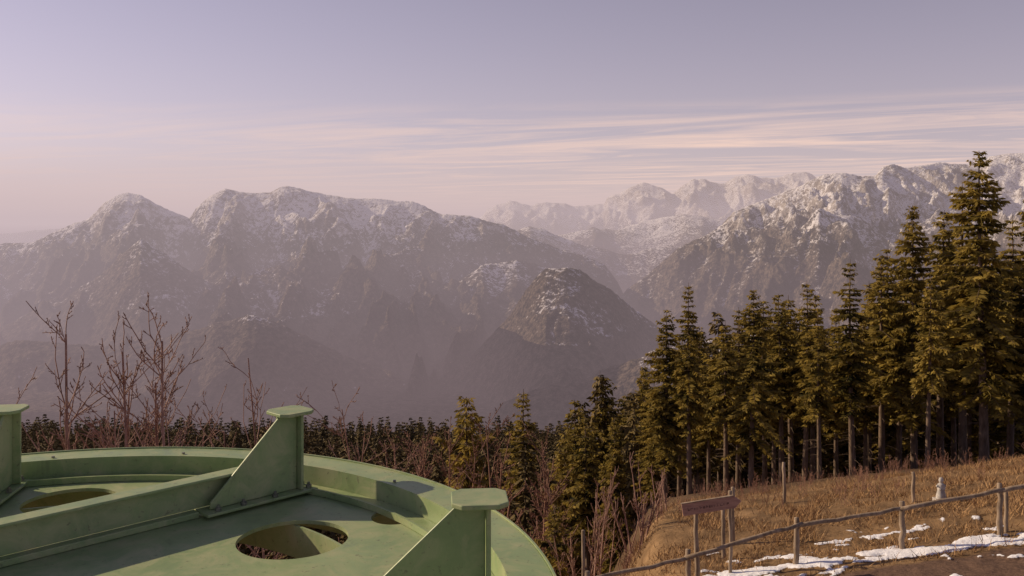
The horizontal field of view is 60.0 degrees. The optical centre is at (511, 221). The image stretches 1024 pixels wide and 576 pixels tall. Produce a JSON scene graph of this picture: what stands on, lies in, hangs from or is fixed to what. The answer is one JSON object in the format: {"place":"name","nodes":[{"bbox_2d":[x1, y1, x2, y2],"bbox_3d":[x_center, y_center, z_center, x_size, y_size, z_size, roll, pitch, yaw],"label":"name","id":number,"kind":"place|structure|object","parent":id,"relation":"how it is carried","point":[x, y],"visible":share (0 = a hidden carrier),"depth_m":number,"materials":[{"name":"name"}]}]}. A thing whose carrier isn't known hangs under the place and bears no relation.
{"place":"outdoors","nodes":[
{"label":"outdoors","id":0,"kind":"place"},
{"bbox_2d":[0,153,1023,575],"bbox_3d":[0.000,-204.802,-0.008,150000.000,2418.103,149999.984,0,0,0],"label":"ground","id":1,"kind":"structure","parent":0,"point":[398,311],"depth_m":5967.04,"materials":[{"name":"grey stone"}]},
{"bbox_2d":[16,367,36,403],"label":"bare tree","id":2,"kind":"object","parent":1,"relation":"on","point":[25,388],"visible":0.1,"depth_m":16.74,"materials":[{"name":"brown plant"}]},
{"bbox_2d":[21,301,132,451],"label":"bare tree","id":3,"kind":"object","parent":1,"relation":"on","point":[66,423],"visible":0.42,"depth_m":15.17,"materials":[{"name":"brown plant"}]},
{"bbox_2d":[51,400,130,448],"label":"bare tree","id":4,"kind":"object","parent":1,"relation":"on","point":[91,425],"visible":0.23,"depth_m":15.93,"materials":[{"name":"brown plant"}]},
{"bbox_2d":[68,387,133,448],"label":"bare tree","id":5,"kind":"object","parent":1,"relation":"on","point":[114,430],"visible":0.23,"depth_m":17.40,"materials":[{"name":"brown plant"}]},
{"bbox_2d":[57,311,177,449],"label":"bare tree","id":6,"kind":"object","parent":1,"relation":"on","point":[123,376],"visible":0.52,"depth_m":15.59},
{"bbox_2d":[89,380,154,447],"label":"bare tree","id":7,"kind":"object","parent":1,"relation":"on","point":[121,416],"visible":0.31,"depth_m":16.04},
{"bbox_2d":[98,293,205,447],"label":"bare tree","id":8,"kind":"object","parent":1,"relation":"on","point":[161,353],"visible":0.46,"depth_m":15.32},
{"bbox_2d":[102,323,205,446],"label":"bare tree","id":9,"kind":"object","parent":1,"relation":"on","point":[156,386],"visible":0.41,"depth_m":16.44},
{"bbox_2d":[126,379,227,446],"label":"bare tree","id":10,"kind":"object","parent":1,"relation":"on","point":[170,420],"visible":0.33,"depth_m":16.41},
{"bbox_2d":[172,384,241,547],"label":"bare tree","id":11,"kind":"object","parent":1,"relation":"on","point":[206,424],"visible":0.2,"depth_m":18.23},
{"bbox_2d":[198,391,270,558],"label":"bare tree","id":12,"kind":"object","parent":1,"relation":"on","point":[211,443],"visible":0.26,"depth_m":17.53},
{"bbox_2d":[218,347,306,559],"bbox_3d":[-5.118,7.736,17.399,2.498,10.340,2.588,0,0,29],"label":"bare tree","id":13,"kind":"object","parent":1,"relation":"on","point":[254,423],"visible":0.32,"depth_m":17.94,"materials":[{"name":"brown plant"}]},
{"bbox_2d":[0,404,555,575],"bbox_3d":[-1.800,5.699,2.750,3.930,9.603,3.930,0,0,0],"label":"cable wheel","id":14,"kind":"object","parent":1,"relation":"on","point":[163,511],"visible":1,"depth_m":3.81,"materials":[{"name":"green paint"}]},
{"bbox_2d":[21,414,608,501],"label":"distant forest","id":15,"kind":"object","parent":1,"relation":"on","point":[319,438],"visible":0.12,"depth_m":215.50,"materials":[{"name":"green plant"}]},
{"bbox_2d":[296,382,359,539],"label":"bare tree","id":16,"kind":"object","parent":1,"relation":"on","point":[341,429],"visible":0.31,"depth_m":21.27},
{"bbox_2d":[328,412,410,539],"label":"bare tree","id":17,"kind":"object","parent":1,"relation":"on","point":[395,465],"visible":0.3,"depth_m":22.00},
{"bbox_2d":[369,427,420,469],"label":"bare tree","id":18,"kind":"object","parent":1,"relation":"on","point":[394,449],"visible":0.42,"depth_m":21.99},
{"bbox_2d":[402,439,435,478],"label":"bare tree","id":19,"kind":"object","parent":1,"relation":"on","point":[426,473],"visible":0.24,"depth_m":41.44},
{"bbox_2d":[396,430,459,488],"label":"bare tree","id":20,"kind":"object","parent":1,"relation":"on","point":[426,448],"visible":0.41,"depth_m":45.40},
{"bbox_2d":[28,424,830,511],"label":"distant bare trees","id":21,"kind":"object","parent":1,"relation":"on","point":[828,470],"depth_m":195.26,"materials":[{"name":"brown plant"}]},
{"bbox_2d":[423,417,477,488],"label":"bare tree","id":22,"kind":"object","parent":1,"relation":"on","point":[450,451],"visible":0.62,"depth_m":49.90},
{"bbox_2d":[430,396,500,510],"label":"spruce tree","id":23,"kind":"object","parent":1,"relation":"on","point":[463,444],"visible":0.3,"depth_m":51.67,"materials":[{"name":"green plant"}]},
{"bbox_2d":[455,433,496,488],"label":"bare tree","id":24,"kind":"object","parent":1,"relation":"on","point":[473,471],"visible":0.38,"depth_m":41.82,"materials":[{"name":"brown plant"}]},
{"bbox_2d":[455,403,518,519],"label":"bare tree","id":25,"kind":"object","parent":1,"relation":"on","point":[497,434],"visible":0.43,"depth_m":43.08,"materials":[{"name":"brown plant"}]},
{"bbox_2d":[493,485,524,526],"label":"bare tree","id":26,"kind":"object","parent":1,"relation":"on","point":[520,514],"visible":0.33,"depth_m":32.77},
{"bbox_2d":[493,431,541,540],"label":"bare tree","id":27,"kind":"object","parent":1,"relation":"on","point":[501,474],"visible":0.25,"depth_m":35.31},
{"bbox_2d":[497,389,542,529],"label":"spruce tree","id":28,"kind":"object","parent":1,"relation":"on","point":[515,451],"visible":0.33,"depth_m":94.89,"materials":[{"name":"green plant"}]},
{"bbox_2d":[46,311,1023,568],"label":"forest","id":29,"kind":"object","parent":1,"relation":"on","point":[630,433],"visible":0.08,"depth_m":67.29,"materials":[{"name":"green plant"}]},
{"bbox_2d":[520,449,567,551],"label":"bare tree","id":30,"kind":"object","parent":1,"relation":"on","point":[546,473],"visible":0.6,"depth_m":37.61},
{"bbox_2d":[528,478,572,575],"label":"bare tree","id":31,"kind":"object","parent":1,"relation":"on","point":[543,496],"visible":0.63,"depth_m":35.32,"materials":[{"name":"brown plant"}]},
{"bbox_2d":[534,505,578,575],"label":"spruce tree","id":32,"kind":"object","parent":1,"relation":"on","point":[557,532],"visible":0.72,"depth_m":29.90,"materials":[{"name":"green plant"}]},
{"bbox_2d":[515,511,597,575],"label":"bare shrub","id":33,"kind":"object","parent":1,"relation":"on","point":[551,540],"visible":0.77,"depth_m":29.85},
{"bbox_2d":[522,420,603,575],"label":"bare tree","id":34,"kind":"object","parent":1,"relation":"on","point":[554,495],"visible":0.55,"depth_m":44.17,"materials":[{"name":"brown plant"}]},
{"bbox_2d":[531,432,604,575],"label":"spruce tree","id":35,"kind":"object","parent":1,"relation":"on","point":[561,460],"visible":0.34,"depth_m":51.48,"materials":[{"name":"green plant"}]},
{"bbox_2d":[537,418,610,570],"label":"spruce tree","id":36,"kind":"object","parent":1,"relation":"on","point":[581,504],"visible":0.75,"depth_m":47.74,"materials":[{"name":"green plant"}]},
{"bbox_2d":[536,400,616,575],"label":"spruce tree","id":37,"kind":"object","parent":1,"relation":"on","point":[575,430],"visible":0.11,"depth_m":59.81,"materials":[{"name":"green plant"}]},
{"bbox_2d":[543,466,618,575],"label":"bare shrub","id":38,"kind":"object","parent":1,"relation":"on","point":[588,538],"visible":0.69,"depth_m":29.95,"materials":[{"name":"brown plant"}]},
{"bbox_2d":[548,503,614,575],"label":"bare shrub","id":39,"kind":"object","parent":1,"relation":"on","point":[571,548],"visible":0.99,"depth_m":25.86,"materials":[{"name":"brown plant"}]},
{"bbox_2d":[581,530,584,575],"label":"wooden stake","id":40,"kind":"object","parent":1,"relation":"on","point":[583,549],"visible":1,"depth_m":19.97,"materials":[{"name":"brown wood"}]},
{"bbox_2d":[576,377,630,573],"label":"spruce tree","id":41,"kind":"object","parent":1,"relation":"on","point":[605,409],"visible":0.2,"depth_m":61.81,"materials":[{"name":"green plant"}]},
{"bbox_2d":[589,417,632,573],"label":"spruce tree","id":42,"kind":"object","parent":1,"relation":"on","point":[608,469],"visible":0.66,"depth_m":45.74,"materials":[{"name":"green plant"}]},
{"bbox_2d":[585,482,645,575],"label":"bare shrub","id":43,"kind":"object","parent":1,"relation":"on","point":[600,551],"visible":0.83,"depth_m":26.95,"materials":[{"name":"brown plant"}]},
{"bbox_2d":[617,396,630,503],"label":"spruce tree","id":44,"kind":"object","parent":1,"relation":"on","point":[623,422],"visible":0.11,"depth_m":71.79,"materials":[{"name":"green plant"}]},
{"bbox_2d":[606,487,648,553],"bbox_3d":[3.383,8.725,25.925,1.260,1.943,0.713,0,0,10],"label":"bare shrub","id":45,"kind":"object","parent":1,"relation":"on","point":[642,527],"visible":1,"depth_m":26.04,"materials":[{"name":"brown plant"}]},
{"bbox_2d":[622,366,670,511],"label":"spruce tree","id":46,"kind":"object","parent":1,"relation":"on","point":[644,386],"visible":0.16,"depth_m":65.66,"materials":[{"name":"green plant"}]},
{"bbox_2d":[629,451,664,536],"bbox_3d":[4.078,8.682,26.732,1.084,3.526,0.812,0,0,12],"label":"bare shrub","id":47,"kind":"object","parent":1,"relation":"on","point":[637,508],"visible":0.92,"depth_m":26.76,"materials":[{"name":"brown plant"}]},
{"bbox_2d":[630,396,672,503],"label":"spruce tree","id":48,"kind":"object","parent":1,"relation":"on","point":[648,474],"visible":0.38,"depth_m":51.91,"materials":[{"name":"green plant"}]},
{"bbox_2d":[648,466,670,518],"bbox_3d":[4.957,9.085,29.302,0.719,2.153,0.746,0,0,45],"label":"bare shrub","id":49,"kind":"object","parent":1,"relation":"on","point":[662,492],"visible":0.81,"depth_m":29.22,"materials":[{"name":"brown plant"}]},
{"bbox_2d":[634,309,693,499],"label":"spruce tree","id":50,"kind":"object","parent":1,"relation":"on","point":[665,426],"visible":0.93,"depth_m":43.83,"materials":[{"name":"green plant"}]},
{"bbox_2d":[667,342,703,496],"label":"spruce tree","id":51,"kind":"object","parent":1,"relation":"on","point":[679,478],"visible":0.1,"depth_m":53.93,"materials":[{"name":"green plant"}]},
{"bbox_2d":[665,283,708,494],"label":"spruce tree","id":52,"kind":"object","parent":1,"relation":"on","point":[689,370],"visible":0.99,"depth_m":42.93,"materials":[{"name":"green plant"}]},
{"bbox_2d":[673,327,723,492],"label":"spruce tree","id":53,"kind":"object","parent":1,"relation":"on","point":[698,464],"visible":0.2,"depth_m":57.80,"materials":[{"name":"green plant"}]},
{"bbox_2d":[679,353,723,491],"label":"spruce tree","id":54,"kind":"object","parent":1,"relation":"on","point":[709,435],"visible":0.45,"depth_m":49.87,"materials":[{"name":"green plant"}]},
{"bbox_2d":[681,490,740,575],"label":"signpost","id":55,"kind":"object","parent":1,"relation":"on","point":[729,502],"visible":0.98,"depth_m":19.83,"materials":[{"name":"brown wood"}]},
{"bbox_2d":[721,510,725,559],"bbox_3d":[5.135,7.711,21.495,0.140,1.557,0.130,0,0,0],"label":"wooden stake","id":56,"kind":"object","parent":1,"relation":"on","point":[723,551],"visible":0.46,"depth_m":21.46,"materials":[{"name":"brown wood"}]},
{"bbox_2d":[702,324,748,490],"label":"spruce tree","id":57,"kind":"object","parent":1,"relation":"on","point":[720,363],"visible":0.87,"depth_m":47.94,"materials":[{"name":"green plant"}]},
{"bbox_2d":[731,487,734,540],"bbox_3d":[5.614,7.631,22.505,0.139,1.813,0.151,0,0,0],"label":"wooden stake","id":58,"kind":"object","parent":1,"relation":"on","point":[732,516],"visible":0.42,"depth_m":22.46,"materials":[{"name":"brown wood"}]},
{"bbox_2d":[716,307,756,488],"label":"spruce tree","id":59,"kind":"object","parent":1,"relation":"on","point":[739,353],"visible":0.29,"depth_m":55.73,"materials":[{"name":"green plant"}]},
{"bbox_2d":[703,290,792,487],"bbox_3d":[11.421,8.087,42.033,4.498,9.802,3.166,0,0,31],"label":"spruce tree","id":60,"kind":"object","parent":1,"relation":"on","point":[751,402],"visible":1,"depth_m":41.69,"materials":[{"name":"green plant"}]},
{"bbox_2d":[741,327,777,484],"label":"spruce tree","id":61,"kind":"object","parent":1,"relation":"on","point":[764,470],"visible":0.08,"depth_m":51.91,"materials":[{"name":"green plant"}]},
{"bbox_2d":[728,300,795,485],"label":"spruce tree","id":62,"kind":"object","parent":1,"relation":"on","point":[758,470],"visible":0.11,"depth_m":59.67,"materials":[{"name":"green plant"}]},
{"bbox_2d":[732,294,804,483],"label":"spruce tree","id":63,"kind":"object","parent":1,"relation":"on","point":[781,400],"visible":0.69,"depth_m":46.79,"materials":[{"name":"green plant"}]},
{"bbox_2d":[756,341,794,483],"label":"spruce tree","id":64,"kind":"object","parent":1,"relation":"on","point":[773,423],"visible":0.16,"depth_m":47.87,"materials":[{"name":"green plant"}]},
{"bbox_2d":[759,295,803,481],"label":"spruce tree","id":65,"kind":"object","parent":1,"relation":"on","point":[790,419],"visible":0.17,"depth_m":49.91,"materials":[{"name":"green plant"}]},
{"bbox_2d":[782,462,785,503],"bbox_3d":[8.284,8.113,26.997,0.144,1.598,0.114,0,0,0],"label":"wooden stake","id":66,"kind":"object","parent":1,"relation":"on","point":[784,481],"visible":0.7,"depth_m":26.96,"materials":[{"name":"brown wood"}]},
{"bbox_2d":[585,483,1023,575],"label":"wooden fence","id":67,"kind":"object","parent":1,"relation":"on","point":[999,490],"visible":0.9,"depth_m":19.95,"materials":[{"name":"brown wood"}]},
{"bbox_2d":[767,307,842,481],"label":"spruce tree","id":68,"kind":"object","parent":1,"relation":"on","point":[797,438],"visible":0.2,"depth_m":59.25,"materials":[{"name":"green plant"}]},
{"bbox_2d":[776,284,840,480],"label":"spruce tree","id":69,"kind":"object","parent":1,"relation":"on","point":[800,408],"visible":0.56,"depth_m":45.88,"materials":[{"name":"green plant"}]},
{"bbox_2d":[787,294,833,479],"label":"spruce tree","id":70,"kind":"object","parent":1,"relation":"on","point":[812,428],"visible":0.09,"depth_m":53.87,"materials":[{"name":"green plant"}]},
{"bbox_2d":[791,316,836,478],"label":"spruce tree","id":71,"kind":"object","parent":1,"relation":"on","point":[819,400],"visible":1,"depth_m":42.94,"materials":[{"name":"green plant"}]},
{"bbox_2d":[616,442,1023,574],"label":"undergrowth","id":72,"kind":"object","parent":1,"relation":"on","point":[861,474],"visible":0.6,"depth_m":32.45,"materials":[{"name":"brown plant"}]},
{"bbox_2d":[622,454,1023,575],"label":"grass","id":73,"kind":"structure","parent":1,"relation":"on","point":[817,502],"depth_m":23.81,"materials":[{"name":"brown plant"}]},
{"bbox_2d":[821,312,862,476],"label":"spruce tree","id":74,"kind":"object","parent":1,"relation":"on","point":[836,428],"visible":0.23,"depth_m":51.95,"materials":[{"name":"green plant"}]},
{"bbox_2d":[806,263,886,474],"bbox_3d":[16.667,7.509,44.254,3.315,11.325,2.852,0,0,-3],"label":"spruce tree","id":75,"kind":"object","parent":1,"relation":"on","point":[849,382],"visible":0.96,"depth_m":43.82,"materials":[{"name":"green plant"}]},
{"bbox_2d":[816,332,878,477],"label":"spruce tree","id":76,"kind":"object","parent":1,"relation":"on","point":[844,461],"visible":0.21,"depth_m":59.15,"materials":[{"name":"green plant"}]},
{"bbox_2d":[835,314,888,472],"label":"spruce tree","id":77,"kind":"object","parent":1,"relation":"on","point":[868,413],"visible":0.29,"depth_m":49.81,"materials":[{"name":"green plant"}]},
{"bbox_2d":[843,284,896,472],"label":"spruce tree","id":78,"kind":"object","parent":1,"relation":"on","point":[870,431],"visible":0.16,"depth_m":55.74,"materials":[{"name":"green plant"}]},
{"bbox_2d":[859,257,916,472],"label":"spruce tree","id":79,"kind":"object","parent":1,"relation":"on","point":[886,335],"visible":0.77,"depth_m":46.70,"materials":[{"name":"green plant"}]},
{"bbox_2d":[845,249,933,471],"bbox_3d":[25.415,10.545,59.707,5.455,17.555,6.553,0,0,-23],"label":"spruce tree","id":80,"kind":"object","parent":1,"relation":"on","point":[893,284],"visible":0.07,"depth_m":59.71,"materials":[{"name":"green plant"}]},
{"bbox_2d":[874,295,926,470],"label":"spruce tree","id":81,"kind":"object","parent":1,"relation":"on","point":[889,408],"visible":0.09,"depth_m":53.85,"materials":[{"name":"green plant"}]},
{"bbox_2d":[872,266,950,469],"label":"spruce tree","id":82,"kind":"object","parent":1,"relation":"on","point":[905,435],"visible":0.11,"depth_m":57.27,"materials":[{"name":"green plant"}]},
{"bbox_2d":[911,472,915,502],"bbox_3d":[10.870,7.323,24.005,0.130,1.122,0.119,0,0,0],"label":"wooden stake","id":83,"kind":"object","parent":1,"relation":"on","point":[913,497],"visible":0.72,"depth_m":23.96,"materials":[{"name":"brown wood"}]},
{"bbox_2d":[866,205,966,468],"bbox_3d":[20.733,6.366,46.053,4.255,14.493,6.046,0,0,-19],"label":"spruce tree","id":84,"kind":"object","parent":1,"relation":"on","point":[906,359],"visible":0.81,"depth_m":45.87,"materials":[{"name":"green plant"}]},
{"bbox_2d":[901,210,958,467],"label":"spruce tree","id":85,"kind":"object","parent":1,"relation":"on","point":[940,403],"visible":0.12,"depth_m":48.87,"materials":[{"name":"green plant"}]},
{"bbox_2d":[909,277,959,465],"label":"spruce tree","id":86,"kind":"object","parent":1,"relation":"on","point":[926,375],"visible":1,"depth_m":40.85,"materials":[{"name":"green plant"}]},
{"bbox_2d":[932,477,945,503],"bbox_3d":[11.369,7.115,23.500,0.340,0.700,0.300,0,0,0],"label":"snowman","id":87,"kind":"object","parent":1,"relation":"on","point":[941,488],"visible":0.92,"depth_m":23.43,"materials":[{"name":"white snow"}]},
{"bbox_2d":[918,340,978,465],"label":"spruce tree","id":88,"kind":"object","parent":1,"relation":"on","point":[954,409],"visible":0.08,"depth_m":49.85,"materials":[{"name":"green plant"}]},
{"bbox_2d":[902,237,994,465],"bbox_3d":[29.427,10.103,60.408,6.883,18.439,5.730,0,0,26],"label":"spruce tree","id":89,"kind":"object","parent":1,"relation":"on","point":[947,423],"visible":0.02,"depth_m":59.76,"materials":[{"name":"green plant"}]},
{"bbox_2d":[931,183,1000,465],"bbox_3d":[23.270,5.530,45.204,3.654,15.169,4.247,0,0,14],"label":"spruce tree","id":90,"kind":"object","parent":1,"relation":"on","point":[952,257],"visible":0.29,"depth_m":45.00,"materials":[{"name":"green plant"}]},
{"bbox_2d":[923,151,1023,462],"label":"spruce tree","id":91,"kind":"object","parent":1,"relation":"on","point":[979,329],"visible":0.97,"depth_m":42.76,"materials":[{"name":"green plant"}]},
{"bbox_2d":[955,264,999,462],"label":"spruce tree","id":92,"kind":"object","parent":1,"relation":"on","point":[969,430],"visible":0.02,"depth_m":54.78,"materials":[{"name":"green plant"}]},
{"bbox_2d":[944,222,1021,463],"bbox_3d":[30.999,9.034,58.006,5.880,18.922,7.064,0,0,25],"label":"spruce tree","id":93,"kind":"object","parent":1,"relation":"on","point":[975,443],"visible":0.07,"depth_m":57.20,"materials":[{"name":"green plant"}]},
{"bbox_2d":[968,249,1023,460],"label":"spruce tree","id":94,"kind":"object","parent":1,"relation":"on","point":[1001,435],"visible":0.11,"depth_m":53.77,"materials":[{"name":"green plant"}]},
{"bbox_2d":[986,200,1023,440],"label":"spruce tree","id":95,"kind":"object","parent":1,"relation":"on","point":[1020,314],"visible":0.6,"depth_m":44.18,"materials":[{"name":"green plant"}]},
{"bbox_2d":[987,215,1023,458],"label":"spruce tree","id":96,"kind":"object","parent":1,"relation":"on","point":[1010,442],"visible":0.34,"depth_m":45.80,"materials":[{"name":"green plant"}]},
{"bbox_2d":[0,0,1023,232],"label":"sky","id":97,"kind":"structure","parent":0,"point":[454,107],"materials":[{"name":"purple"}]}
]}

